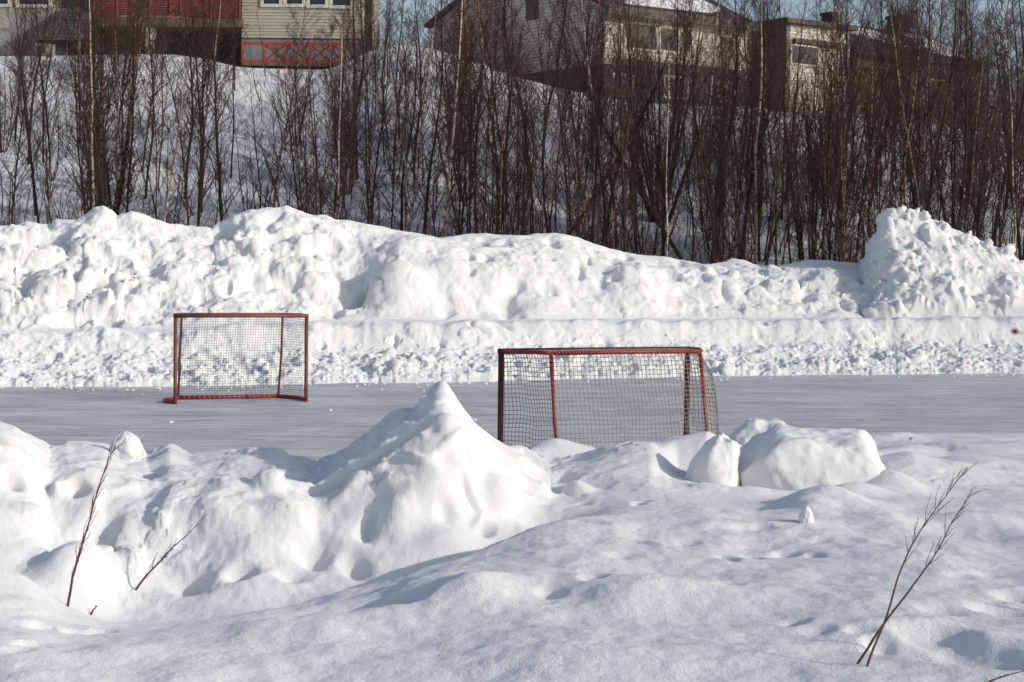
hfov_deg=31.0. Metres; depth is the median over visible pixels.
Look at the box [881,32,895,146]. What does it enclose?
birch tree
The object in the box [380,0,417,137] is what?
birch tree
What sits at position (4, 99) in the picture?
birch bush
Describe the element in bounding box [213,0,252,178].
birch tree
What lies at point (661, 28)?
window
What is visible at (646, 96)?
birch tree
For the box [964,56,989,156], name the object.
birch tree
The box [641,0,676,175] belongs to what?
birch tree
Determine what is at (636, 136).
birch tree
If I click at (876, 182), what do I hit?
birch bush
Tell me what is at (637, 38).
birch tree
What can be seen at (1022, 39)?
birch tree
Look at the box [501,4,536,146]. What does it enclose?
birch tree
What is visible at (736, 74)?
birch tree
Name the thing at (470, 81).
birch tree
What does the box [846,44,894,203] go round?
birch tree
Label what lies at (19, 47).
birch tree
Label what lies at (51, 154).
birch tree
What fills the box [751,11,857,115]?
terraced house
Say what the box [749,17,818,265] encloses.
birch tree
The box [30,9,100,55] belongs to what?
lean to
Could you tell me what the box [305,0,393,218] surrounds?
birch tree
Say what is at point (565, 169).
birch tree
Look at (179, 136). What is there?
birch tree
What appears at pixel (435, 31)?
birch tree
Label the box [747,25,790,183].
birch tree
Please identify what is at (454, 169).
birch bush
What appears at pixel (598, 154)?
birch tree
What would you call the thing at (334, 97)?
birch bush
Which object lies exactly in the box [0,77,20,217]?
birch tree
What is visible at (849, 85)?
birch bush
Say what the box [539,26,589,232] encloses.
birch tree
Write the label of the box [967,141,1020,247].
birch bush
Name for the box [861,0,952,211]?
birch tree
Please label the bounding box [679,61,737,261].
birch tree
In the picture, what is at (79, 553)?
dry stem
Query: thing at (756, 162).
birch tree
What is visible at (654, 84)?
birch tree
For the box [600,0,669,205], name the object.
birch tree
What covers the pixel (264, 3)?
window
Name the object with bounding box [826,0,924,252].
birch tree
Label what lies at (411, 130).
birch tree
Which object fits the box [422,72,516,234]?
birch bush
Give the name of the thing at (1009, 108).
birch bush
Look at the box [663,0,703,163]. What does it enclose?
birch tree
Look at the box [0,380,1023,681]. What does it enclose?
snowfield
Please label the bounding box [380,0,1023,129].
sky
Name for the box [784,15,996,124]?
long house
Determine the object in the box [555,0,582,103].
birch tree
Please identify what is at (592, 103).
birch tree
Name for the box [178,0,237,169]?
birch tree
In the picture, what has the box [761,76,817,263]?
birch tree
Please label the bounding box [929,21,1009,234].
birch tree
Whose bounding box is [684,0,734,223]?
birch tree
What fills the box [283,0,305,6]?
window
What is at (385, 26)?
birch tree
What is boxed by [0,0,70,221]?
birch tree
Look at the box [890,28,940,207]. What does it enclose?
birch tree
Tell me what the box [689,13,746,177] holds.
birch tree
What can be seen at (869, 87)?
birch tree
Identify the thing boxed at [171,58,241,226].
birch tree
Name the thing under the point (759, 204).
birch bush
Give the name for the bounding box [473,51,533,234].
birch tree
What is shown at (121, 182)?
birch tree
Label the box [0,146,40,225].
birch bush
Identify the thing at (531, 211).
birch bush
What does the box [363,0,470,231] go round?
birch tree
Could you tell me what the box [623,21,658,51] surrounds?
window
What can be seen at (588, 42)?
birch tree
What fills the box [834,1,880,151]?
birch tree
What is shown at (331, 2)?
window
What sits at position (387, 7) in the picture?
birch tree
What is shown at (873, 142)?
birch tree
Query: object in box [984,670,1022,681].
dry stem
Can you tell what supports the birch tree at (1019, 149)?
on the hillside
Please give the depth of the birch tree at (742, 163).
47.05 m
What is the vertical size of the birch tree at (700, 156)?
6.648 m
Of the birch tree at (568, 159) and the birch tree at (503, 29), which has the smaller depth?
the birch tree at (568, 159)
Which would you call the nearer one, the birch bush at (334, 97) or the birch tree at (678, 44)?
the birch bush at (334, 97)
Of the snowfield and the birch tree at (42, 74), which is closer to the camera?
the snowfield
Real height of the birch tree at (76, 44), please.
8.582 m
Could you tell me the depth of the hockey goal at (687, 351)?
15.81 m
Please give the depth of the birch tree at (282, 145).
47.78 m
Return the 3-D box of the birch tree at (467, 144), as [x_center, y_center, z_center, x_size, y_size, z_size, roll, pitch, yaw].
[-1.136,-4.411,45.691,1.993,7.191,1.680,1,2,18]
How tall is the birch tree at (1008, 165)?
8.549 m
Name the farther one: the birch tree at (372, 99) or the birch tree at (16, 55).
the birch tree at (16, 55)
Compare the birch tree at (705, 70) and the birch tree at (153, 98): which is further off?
the birch tree at (705, 70)
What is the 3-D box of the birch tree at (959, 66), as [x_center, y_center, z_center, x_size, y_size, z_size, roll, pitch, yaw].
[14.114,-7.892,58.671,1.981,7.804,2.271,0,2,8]
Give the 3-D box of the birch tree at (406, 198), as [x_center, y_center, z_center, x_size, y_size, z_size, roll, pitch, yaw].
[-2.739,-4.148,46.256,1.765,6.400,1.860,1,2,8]
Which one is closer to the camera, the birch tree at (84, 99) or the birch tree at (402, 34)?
the birch tree at (84, 99)
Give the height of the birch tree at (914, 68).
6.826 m
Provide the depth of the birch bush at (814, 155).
54.88 m
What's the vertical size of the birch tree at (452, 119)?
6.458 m
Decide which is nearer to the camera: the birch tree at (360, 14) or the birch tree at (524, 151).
the birch tree at (524, 151)
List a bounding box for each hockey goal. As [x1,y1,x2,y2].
[162,313,308,403]
[497,346,719,446]
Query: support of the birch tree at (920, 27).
on the hillside
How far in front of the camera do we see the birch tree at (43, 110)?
50.44 m
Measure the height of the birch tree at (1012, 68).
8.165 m
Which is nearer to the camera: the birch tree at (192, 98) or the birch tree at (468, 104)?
the birch tree at (468, 104)
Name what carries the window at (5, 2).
in the apartment house at (273, 15)
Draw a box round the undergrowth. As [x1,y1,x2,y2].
[0,0,1023,265]
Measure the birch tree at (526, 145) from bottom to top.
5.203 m
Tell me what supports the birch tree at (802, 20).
on the hillside
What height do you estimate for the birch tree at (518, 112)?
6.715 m
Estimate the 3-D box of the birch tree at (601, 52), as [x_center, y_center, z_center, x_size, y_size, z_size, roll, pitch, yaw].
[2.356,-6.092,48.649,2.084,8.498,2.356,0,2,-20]
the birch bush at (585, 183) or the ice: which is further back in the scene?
the birch bush at (585, 183)
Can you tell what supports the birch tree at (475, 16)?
on the hillside
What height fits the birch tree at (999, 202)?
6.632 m
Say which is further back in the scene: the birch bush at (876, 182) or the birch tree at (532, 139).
the birch bush at (876, 182)
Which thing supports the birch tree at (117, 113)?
on the hillside
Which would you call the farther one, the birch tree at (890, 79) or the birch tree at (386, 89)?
the birch tree at (890, 79)
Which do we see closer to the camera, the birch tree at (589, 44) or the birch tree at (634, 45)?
the birch tree at (589, 44)
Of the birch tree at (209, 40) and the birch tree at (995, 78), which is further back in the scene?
the birch tree at (209, 40)
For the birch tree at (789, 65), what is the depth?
55.50 m
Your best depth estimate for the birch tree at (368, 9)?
47.68 m
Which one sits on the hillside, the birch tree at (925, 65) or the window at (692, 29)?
the birch tree at (925, 65)
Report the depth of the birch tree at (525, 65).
50.56 m
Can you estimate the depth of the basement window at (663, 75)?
77.77 m
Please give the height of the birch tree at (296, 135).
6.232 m
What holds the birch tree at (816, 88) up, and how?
on the hillside
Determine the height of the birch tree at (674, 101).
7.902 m
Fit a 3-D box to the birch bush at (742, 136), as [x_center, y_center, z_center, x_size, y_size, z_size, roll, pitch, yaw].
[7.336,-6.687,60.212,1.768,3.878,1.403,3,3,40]
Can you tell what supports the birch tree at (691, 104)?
on the hillside
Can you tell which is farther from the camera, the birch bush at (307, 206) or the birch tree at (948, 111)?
the birch tree at (948, 111)
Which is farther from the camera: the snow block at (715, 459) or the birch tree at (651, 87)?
the birch tree at (651, 87)
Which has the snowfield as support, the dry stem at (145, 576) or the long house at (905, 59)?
the dry stem at (145, 576)
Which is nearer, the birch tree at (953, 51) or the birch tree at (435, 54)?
the birch tree at (953, 51)
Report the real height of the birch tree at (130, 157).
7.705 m
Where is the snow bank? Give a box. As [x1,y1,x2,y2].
[0,205,869,330]
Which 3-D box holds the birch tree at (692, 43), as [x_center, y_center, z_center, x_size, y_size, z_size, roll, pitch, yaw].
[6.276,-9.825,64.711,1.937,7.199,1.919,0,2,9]
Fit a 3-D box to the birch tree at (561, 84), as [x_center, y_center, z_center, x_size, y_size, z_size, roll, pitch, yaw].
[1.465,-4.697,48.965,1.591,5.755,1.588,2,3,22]
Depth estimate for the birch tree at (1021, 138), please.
53.03 m
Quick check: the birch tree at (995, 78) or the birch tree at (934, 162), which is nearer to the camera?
the birch tree at (934, 162)
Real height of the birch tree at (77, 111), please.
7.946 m
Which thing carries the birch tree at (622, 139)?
on the hillside
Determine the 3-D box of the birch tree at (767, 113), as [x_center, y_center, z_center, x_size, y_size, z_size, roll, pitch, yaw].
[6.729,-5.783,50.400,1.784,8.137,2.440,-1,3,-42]
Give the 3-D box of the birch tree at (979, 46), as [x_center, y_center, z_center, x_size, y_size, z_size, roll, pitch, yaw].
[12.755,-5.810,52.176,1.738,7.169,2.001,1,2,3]
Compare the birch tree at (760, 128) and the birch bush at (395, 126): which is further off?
the birch bush at (395, 126)
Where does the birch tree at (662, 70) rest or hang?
on the hillside
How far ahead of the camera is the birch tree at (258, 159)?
51.44 m
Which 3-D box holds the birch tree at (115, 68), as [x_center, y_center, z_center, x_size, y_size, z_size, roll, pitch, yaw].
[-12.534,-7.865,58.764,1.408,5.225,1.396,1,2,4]
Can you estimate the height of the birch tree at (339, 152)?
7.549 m
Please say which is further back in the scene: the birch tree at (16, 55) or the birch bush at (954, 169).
the birch tree at (16, 55)
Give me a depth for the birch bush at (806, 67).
59.65 m
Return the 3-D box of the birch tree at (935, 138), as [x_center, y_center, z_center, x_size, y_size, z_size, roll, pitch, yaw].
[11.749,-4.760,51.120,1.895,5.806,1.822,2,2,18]
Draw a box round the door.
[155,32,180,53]
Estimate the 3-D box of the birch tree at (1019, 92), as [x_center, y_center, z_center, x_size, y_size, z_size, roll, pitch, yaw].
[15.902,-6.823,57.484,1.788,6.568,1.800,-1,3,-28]
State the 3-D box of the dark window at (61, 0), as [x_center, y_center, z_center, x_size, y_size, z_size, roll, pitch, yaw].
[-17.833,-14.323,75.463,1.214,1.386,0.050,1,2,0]
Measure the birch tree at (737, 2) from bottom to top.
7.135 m
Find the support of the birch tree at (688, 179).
on the hillside
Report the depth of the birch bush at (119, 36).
67.41 m
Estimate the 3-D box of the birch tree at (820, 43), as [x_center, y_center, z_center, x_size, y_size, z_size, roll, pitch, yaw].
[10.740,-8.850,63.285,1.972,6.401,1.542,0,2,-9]
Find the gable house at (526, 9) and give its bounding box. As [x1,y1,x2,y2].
[425,0,758,105]
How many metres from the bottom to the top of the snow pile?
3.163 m
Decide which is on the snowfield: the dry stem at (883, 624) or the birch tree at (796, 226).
the dry stem at (883, 624)
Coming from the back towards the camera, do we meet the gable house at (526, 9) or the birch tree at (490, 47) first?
the gable house at (526, 9)
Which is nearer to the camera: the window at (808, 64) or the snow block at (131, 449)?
the snow block at (131, 449)
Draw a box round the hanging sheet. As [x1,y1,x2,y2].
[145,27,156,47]
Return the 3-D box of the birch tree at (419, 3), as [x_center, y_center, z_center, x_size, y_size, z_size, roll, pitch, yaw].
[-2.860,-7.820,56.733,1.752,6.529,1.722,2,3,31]
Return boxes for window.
[0,0,11,6]
[15,0,51,7]
[61,0,90,7]
[260,0,282,6]
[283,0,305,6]
[306,0,328,7]
[329,0,351,8]
[526,0,538,20]
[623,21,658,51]
[658,25,680,53]
[663,75,688,99]
[681,27,693,53]
[790,44,816,65]
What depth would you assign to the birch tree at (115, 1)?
61.54 m
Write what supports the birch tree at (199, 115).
on the hillside
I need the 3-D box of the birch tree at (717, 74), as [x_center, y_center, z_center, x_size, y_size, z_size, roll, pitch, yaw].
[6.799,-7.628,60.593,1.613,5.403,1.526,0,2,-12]
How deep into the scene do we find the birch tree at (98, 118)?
50.45 m
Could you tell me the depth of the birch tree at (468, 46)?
58.18 m
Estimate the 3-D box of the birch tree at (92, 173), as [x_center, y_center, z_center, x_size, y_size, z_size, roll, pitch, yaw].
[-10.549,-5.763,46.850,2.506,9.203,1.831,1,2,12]
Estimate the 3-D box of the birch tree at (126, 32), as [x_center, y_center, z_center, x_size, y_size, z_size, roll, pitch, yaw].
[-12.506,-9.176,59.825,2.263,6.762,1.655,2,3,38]
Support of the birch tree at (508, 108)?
on the hillside
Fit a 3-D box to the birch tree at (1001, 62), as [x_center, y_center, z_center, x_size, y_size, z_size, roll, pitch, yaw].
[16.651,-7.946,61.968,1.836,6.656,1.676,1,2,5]
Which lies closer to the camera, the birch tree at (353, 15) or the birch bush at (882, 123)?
the birch tree at (353, 15)
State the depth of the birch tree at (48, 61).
59.93 m
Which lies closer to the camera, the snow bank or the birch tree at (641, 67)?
the snow bank
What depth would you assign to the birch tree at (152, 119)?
55.18 m
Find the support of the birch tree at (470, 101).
on the hillside
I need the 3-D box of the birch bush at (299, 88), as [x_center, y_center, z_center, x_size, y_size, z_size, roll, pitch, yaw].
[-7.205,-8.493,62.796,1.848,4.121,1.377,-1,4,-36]
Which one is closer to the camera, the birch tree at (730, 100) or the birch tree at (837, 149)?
the birch tree at (837, 149)
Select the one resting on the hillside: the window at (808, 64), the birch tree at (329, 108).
the birch tree at (329, 108)
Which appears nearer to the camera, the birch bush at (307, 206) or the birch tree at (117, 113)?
the birch bush at (307, 206)
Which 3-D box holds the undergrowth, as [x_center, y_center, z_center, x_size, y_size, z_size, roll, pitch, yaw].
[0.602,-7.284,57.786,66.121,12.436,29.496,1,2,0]
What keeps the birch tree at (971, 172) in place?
on the hillside
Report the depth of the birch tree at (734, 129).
56.41 m
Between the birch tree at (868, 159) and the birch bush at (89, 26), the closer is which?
the birch tree at (868, 159)
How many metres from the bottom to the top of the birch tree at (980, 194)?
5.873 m
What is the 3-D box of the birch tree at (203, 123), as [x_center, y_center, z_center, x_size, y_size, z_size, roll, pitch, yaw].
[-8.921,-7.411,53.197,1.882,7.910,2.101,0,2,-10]
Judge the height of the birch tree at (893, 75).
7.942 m
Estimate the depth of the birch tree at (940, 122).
52.80 m
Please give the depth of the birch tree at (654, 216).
49.86 m
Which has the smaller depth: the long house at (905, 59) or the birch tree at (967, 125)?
the birch tree at (967, 125)
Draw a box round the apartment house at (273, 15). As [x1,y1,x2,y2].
[0,0,379,66]
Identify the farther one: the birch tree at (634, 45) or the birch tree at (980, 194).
the birch tree at (634, 45)
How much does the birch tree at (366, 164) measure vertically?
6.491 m
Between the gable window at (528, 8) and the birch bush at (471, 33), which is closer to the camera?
the birch bush at (471, 33)
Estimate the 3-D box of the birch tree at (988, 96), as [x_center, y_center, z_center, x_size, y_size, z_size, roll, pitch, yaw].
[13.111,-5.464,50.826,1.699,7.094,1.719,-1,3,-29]
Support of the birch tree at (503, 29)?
on the hillside
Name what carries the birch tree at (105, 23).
on the hillside
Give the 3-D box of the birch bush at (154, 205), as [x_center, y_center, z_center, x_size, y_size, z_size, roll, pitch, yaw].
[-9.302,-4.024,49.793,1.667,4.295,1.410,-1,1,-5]
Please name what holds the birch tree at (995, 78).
on the hillside
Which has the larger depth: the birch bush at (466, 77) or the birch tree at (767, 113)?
the birch bush at (466, 77)
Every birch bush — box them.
[0,36,27,151]
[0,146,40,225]
[80,0,100,55]
[97,0,141,85]
[137,115,197,224]
[231,123,279,211]
[275,33,317,145]
[288,74,372,224]
[317,27,367,195]
[329,71,356,143]
[375,62,413,181]
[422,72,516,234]
[431,10,496,200]
[442,16,488,141]
[444,6,482,65]
[512,142,565,234]
[545,45,579,121]
[555,100,594,195]
[560,118,633,249]
[579,38,620,153]
[608,18,711,222]
[621,138,672,255]
[679,93,731,241]
[696,191,759,263]
[709,79,757,186]
[728,76,815,260]
[777,105,833,260]
[796,66,838,199]
[797,42,837,190]
[800,96,843,225]
[811,111,885,262]
[817,23,870,150]
[820,61,881,227]
[854,76,920,209]
[856,78,899,169]
[908,32,1016,240]
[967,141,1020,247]
[994,14,1023,206]
[1002,43,1023,177]
[1010,160,1023,249]
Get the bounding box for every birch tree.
[0,0,42,141]
[0,0,49,215]
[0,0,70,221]
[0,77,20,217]
[1,0,70,179]
[2,12,34,127]
[5,51,49,222]
[7,0,81,164]
[16,0,75,161]
[22,0,116,214]
[23,39,80,223]
[23,48,70,222]
[24,1,46,87]
[44,0,147,208]
[45,0,128,205]
[47,0,110,144]
[56,0,157,216]
[60,0,131,208]
[60,66,122,209]
[63,33,112,175]
[67,48,114,200]
[70,33,99,169]
[81,22,140,183]
[95,0,141,134]
[95,0,174,212]
[96,0,159,132]
[104,12,141,159]
[107,0,194,197]
[112,0,152,121]
[125,5,189,211]
[131,54,210,223]
[135,20,173,170]
[136,0,186,190]
[137,0,218,225]
[141,0,249,226]
[158,0,221,198]
[168,0,252,221]
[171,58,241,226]
[174,0,232,212]
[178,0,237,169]
[185,0,230,128]
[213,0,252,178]
[216,0,261,90]
[230,0,342,207]
[230,62,280,207]
[255,40,335,211]
[265,48,328,214]
[270,9,311,147]
[284,43,352,211]
[296,5,371,219]
[298,16,367,217]
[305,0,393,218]
[307,25,372,218]
[316,0,377,158]
[321,0,390,178]
[331,0,424,224]
[335,38,396,225]
[353,0,413,159]
[355,32,389,193]
[356,17,430,228]
[358,0,390,126]
[362,10,408,223]
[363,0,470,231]
[364,12,439,230]
[370,49,433,231]
[371,0,398,68]
[372,0,402,119]
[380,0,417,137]
[388,0,423,118]
[392,0,487,234]
[394,0,447,165]
[400,0,445,183]
[413,0,493,236]
[417,8,464,186]
[419,0,452,94]
[422,0,501,155]
[422,0,502,232]
[423,20,490,232]
[426,0,550,234]
[427,18,504,234]
[429,0,494,150]
[434,0,494,214]
[440,0,505,233]
[460,23,486,154]
[462,0,521,156]
[463,0,548,233]
[465,0,527,207]
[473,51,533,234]
[476,0,508,101]
[479,38,530,233]
[480,0,565,187]
[481,0,517,146]
[484,21,549,234]
[487,68,560,234]
[493,0,522,109]
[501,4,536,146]
[505,0,583,230]
[510,53,548,233]
[512,69,547,230]
[513,73,550,232]
[518,0,560,115]
[528,21,607,235]
[531,0,596,169]
[534,0,636,235]
[535,59,599,234]
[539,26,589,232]
[540,0,683,259]
[540,38,590,235]
[542,0,587,179]
[547,0,645,248]
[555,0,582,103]
[555,0,622,162]
[557,0,638,242]
[566,0,705,234]
[568,47,627,244]
[570,40,618,211]
[572,0,607,144]
[574,0,631,116]
[580,3,612,79]
[582,8,638,246]
[584,0,656,251]
[593,0,663,246]
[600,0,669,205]
[605,0,682,196]
[610,53,674,253]
[614,1,647,130]
[623,40,650,115]
[623,62,652,236]
[625,17,674,192]
[627,15,672,189]
[627,33,665,191]
[629,0,709,255]
[632,28,716,254]
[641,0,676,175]
[657,0,704,98]
[658,23,687,154]
[660,0,739,258]
[662,0,773,263]
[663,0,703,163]
[665,1,714,144]
[666,0,706,144]
[668,83,705,251]
[670,44,754,263]
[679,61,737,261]
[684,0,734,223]
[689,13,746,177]
[691,0,743,127]
[693,0,798,264]
[696,4,744,201]
[697,0,739,129]
[697,34,716,108]
[698,75,775,258]
[700,0,758,213]
[701,27,736,143]
[702,36,751,261]
[704,15,762,220]
[711,44,752,213]
[711,72,770,257]
[714,0,759,152]
[716,0,800,254]
[717,10,734,87]
[723,0,801,230]
[724,0,805,265]
[731,0,781,173]
[738,0,773,141]
[738,52,787,203]
[747,0,819,219]
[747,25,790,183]
[748,34,772,161]
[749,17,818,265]
[752,51,815,260]
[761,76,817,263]
[764,21,823,225]
[772,0,823,202]
[785,17,862,259]
[792,0,870,215]
[794,0,875,259]
[797,0,840,148]
[798,0,831,130]
[799,46,832,170]
[805,68,862,260]
[807,0,909,259]
[813,0,873,211]
[815,0,874,181]
[816,0,871,146]
[821,85,885,261]
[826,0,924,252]
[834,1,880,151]
[839,0,886,149]
[843,15,905,240]
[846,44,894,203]
[850,28,886,174]
[854,0,909,200]
[855,0,918,195]
[855,0,963,208]
[858,0,900,153]
[860,0,915,86]
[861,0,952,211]
[867,0,922,204]
[867,0,932,191]
[867,8,896,185]
[869,0,920,179]
[874,4,917,205]
[877,52,951,208]
[878,0,974,179]
[879,0,969,209]
[879,18,922,201]
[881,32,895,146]
[885,0,968,208]
[888,0,933,181]
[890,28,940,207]
[892,30,939,184]
[896,1,930,94]
[900,84,957,224]
[904,9,941,123]
[905,0,992,210]
[905,64,963,216]
[907,0,971,196]
[909,2,952,158]
[913,0,1017,229]
[915,47,968,218]
[921,5,991,224]
[925,11,1016,232]
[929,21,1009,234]
[931,0,975,203]
[933,0,1017,231]
[934,0,981,112]
[937,39,972,181]
[938,9,992,210]
[941,0,1023,236]
[946,31,992,174]
[949,0,1005,178]
[957,43,999,204]
[961,78,1007,238]
[963,14,1013,209]
[964,30,992,126]
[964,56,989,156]
[965,0,1023,260]
[965,44,1023,246]
[968,0,1023,256]
[969,2,1023,259]
[982,7,1020,146]
[987,0,1023,245]
[991,18,1019,115]
[993,0,1023,208]
[995,82,1023,227]
[996,19,1023,207]
[1004,9,1023,254]
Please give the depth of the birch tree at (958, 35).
69.76 m
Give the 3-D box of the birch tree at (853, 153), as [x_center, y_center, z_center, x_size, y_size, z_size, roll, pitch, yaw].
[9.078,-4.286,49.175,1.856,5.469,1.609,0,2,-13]
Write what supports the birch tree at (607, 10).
on the hillside
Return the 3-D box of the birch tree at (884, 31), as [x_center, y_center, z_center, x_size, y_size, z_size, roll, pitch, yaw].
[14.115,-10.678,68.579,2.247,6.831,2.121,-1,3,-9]
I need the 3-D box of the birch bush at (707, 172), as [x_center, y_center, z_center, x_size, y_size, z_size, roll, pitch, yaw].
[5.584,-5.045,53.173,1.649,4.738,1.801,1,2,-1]
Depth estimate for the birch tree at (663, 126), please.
45.60 m
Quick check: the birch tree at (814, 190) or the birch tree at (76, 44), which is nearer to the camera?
the birch tree at (814, 190)
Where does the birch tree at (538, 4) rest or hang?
on the hillside
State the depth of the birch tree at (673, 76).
62.09 m
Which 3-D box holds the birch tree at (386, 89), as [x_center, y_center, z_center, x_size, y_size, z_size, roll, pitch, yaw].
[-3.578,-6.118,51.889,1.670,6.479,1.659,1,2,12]
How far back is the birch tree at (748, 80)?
62.80 m
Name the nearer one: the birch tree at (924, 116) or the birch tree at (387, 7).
the birch tree at (924, 116)
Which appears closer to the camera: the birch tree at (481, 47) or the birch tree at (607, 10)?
the birch tree at (481, 47)
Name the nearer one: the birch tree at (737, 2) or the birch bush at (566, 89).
the birch tree at (737, 2)
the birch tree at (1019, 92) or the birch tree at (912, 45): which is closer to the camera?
the birch tree at (1019, 92)
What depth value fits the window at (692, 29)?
78.22 m
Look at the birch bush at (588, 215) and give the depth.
45.76 m
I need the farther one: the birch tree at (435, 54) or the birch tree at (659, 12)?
the birch tree at (659, 12)
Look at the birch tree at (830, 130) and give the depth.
48.22 m
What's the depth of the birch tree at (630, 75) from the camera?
48.51 m
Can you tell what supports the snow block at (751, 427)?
on the snowfield
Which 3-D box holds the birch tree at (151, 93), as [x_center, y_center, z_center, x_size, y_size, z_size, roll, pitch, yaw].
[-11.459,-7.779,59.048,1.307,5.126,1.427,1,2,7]
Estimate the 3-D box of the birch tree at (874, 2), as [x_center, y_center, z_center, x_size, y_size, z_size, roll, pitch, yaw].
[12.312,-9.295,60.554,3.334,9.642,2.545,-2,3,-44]
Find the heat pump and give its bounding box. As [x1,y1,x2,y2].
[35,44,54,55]
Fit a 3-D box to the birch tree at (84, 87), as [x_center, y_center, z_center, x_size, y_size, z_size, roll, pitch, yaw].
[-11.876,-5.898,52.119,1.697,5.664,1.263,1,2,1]
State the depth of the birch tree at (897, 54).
60.90 m
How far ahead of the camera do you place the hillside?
60.08 m
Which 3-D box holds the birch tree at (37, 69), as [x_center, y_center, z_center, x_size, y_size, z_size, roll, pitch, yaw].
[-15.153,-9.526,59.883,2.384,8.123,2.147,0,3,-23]
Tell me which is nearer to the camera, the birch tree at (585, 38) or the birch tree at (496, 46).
the birch tree at (585, 38)
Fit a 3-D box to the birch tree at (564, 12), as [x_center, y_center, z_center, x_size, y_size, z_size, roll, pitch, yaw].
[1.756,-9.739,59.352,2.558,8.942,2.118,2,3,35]
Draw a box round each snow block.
[109,431,146,461]
[685,432,741,486]
[730,417,784,442]
[738,424,885,489]
[739,436,751,444]
[799,505,813,522]
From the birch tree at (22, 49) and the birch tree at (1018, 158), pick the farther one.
the birch tree at (22, 49)
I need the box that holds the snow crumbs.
[1,373,1022,423]
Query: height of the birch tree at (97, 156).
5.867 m
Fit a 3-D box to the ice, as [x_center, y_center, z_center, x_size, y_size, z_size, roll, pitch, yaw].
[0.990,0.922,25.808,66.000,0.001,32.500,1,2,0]
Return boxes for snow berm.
[0,315,1023,386]
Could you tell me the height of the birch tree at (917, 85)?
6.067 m
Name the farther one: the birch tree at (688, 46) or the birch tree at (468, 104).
the birch tree at (688, 46)
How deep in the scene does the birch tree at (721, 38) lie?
61.50 m
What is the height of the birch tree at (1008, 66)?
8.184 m
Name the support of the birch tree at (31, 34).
on the hillside
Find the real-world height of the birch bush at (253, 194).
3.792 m
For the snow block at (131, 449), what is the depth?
10.71 m
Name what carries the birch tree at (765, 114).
on the hillside
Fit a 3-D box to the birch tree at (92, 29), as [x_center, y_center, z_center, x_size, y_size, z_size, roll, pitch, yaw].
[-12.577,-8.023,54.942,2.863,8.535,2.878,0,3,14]
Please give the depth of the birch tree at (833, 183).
46.02 m
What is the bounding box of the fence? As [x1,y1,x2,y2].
[241,42,357,69]
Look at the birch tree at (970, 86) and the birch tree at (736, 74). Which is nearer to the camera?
the birch tree at (736, 74)
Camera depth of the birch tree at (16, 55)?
63.58 m
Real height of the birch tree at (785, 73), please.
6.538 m
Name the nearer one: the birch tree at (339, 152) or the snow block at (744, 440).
the snow block at (744, 440)
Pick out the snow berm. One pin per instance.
(407, 350)
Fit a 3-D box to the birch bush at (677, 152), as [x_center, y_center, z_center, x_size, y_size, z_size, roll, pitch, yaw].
[4.348,-6.545,55.800,3.612,6.587,3.012,0,2,-14]
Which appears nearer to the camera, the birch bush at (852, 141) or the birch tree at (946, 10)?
the birch bush at (852, 141)
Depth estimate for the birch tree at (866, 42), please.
63.15 m
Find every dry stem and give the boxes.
[66,432,125,606]
[135,514,206,590]
[856,488,986,663]
[866,463,975,666]
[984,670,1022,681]
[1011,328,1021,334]
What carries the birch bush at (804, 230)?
on the hillside
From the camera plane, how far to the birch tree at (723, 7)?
58.34 m
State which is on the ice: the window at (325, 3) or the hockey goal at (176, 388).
the hockey goal at (176, 388)
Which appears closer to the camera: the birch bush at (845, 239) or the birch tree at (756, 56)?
the birch bush at (845, 239)
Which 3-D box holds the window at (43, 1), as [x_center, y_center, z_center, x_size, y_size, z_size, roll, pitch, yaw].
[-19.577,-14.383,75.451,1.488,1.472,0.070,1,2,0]
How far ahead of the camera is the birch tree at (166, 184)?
46.31 m
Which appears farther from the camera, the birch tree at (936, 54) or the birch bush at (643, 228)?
the birch tree at (936, 54)
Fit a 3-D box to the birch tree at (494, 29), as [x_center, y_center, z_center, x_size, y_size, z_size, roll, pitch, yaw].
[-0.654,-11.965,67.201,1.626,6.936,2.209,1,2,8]
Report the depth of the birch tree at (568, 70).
58.96 m
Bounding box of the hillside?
[0,45,1023,265]
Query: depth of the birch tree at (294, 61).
61.69 m
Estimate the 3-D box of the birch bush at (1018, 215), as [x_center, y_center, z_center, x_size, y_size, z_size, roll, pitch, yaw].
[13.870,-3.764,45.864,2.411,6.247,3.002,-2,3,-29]
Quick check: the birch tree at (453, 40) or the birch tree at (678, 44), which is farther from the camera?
the birch tree at (678, 44)
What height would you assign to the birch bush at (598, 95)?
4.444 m
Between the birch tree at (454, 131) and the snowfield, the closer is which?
the snowfield
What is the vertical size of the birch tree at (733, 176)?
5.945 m
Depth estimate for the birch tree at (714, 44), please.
64.68 m
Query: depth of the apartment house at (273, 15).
75.54 m
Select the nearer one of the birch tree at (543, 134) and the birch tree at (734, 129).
the birch tree at (543, 134)
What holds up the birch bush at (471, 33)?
on the hillside
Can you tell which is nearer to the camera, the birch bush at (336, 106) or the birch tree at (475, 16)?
the birch tree at (475, 16)
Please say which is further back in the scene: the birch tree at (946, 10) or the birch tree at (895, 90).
the birch tree at (946, 10)
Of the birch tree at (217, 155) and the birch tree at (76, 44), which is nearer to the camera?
the birch tree at (217, 155)
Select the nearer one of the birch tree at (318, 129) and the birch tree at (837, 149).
the birch tree at (837, 149)
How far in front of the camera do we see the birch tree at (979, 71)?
64.15 m
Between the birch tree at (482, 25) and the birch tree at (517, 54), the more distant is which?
the birch tree at (517, 54)
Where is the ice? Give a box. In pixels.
[0,373,1023,461]
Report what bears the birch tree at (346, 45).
on the hillside
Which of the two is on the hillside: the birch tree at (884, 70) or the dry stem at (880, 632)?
the birch tree at (884, 70)

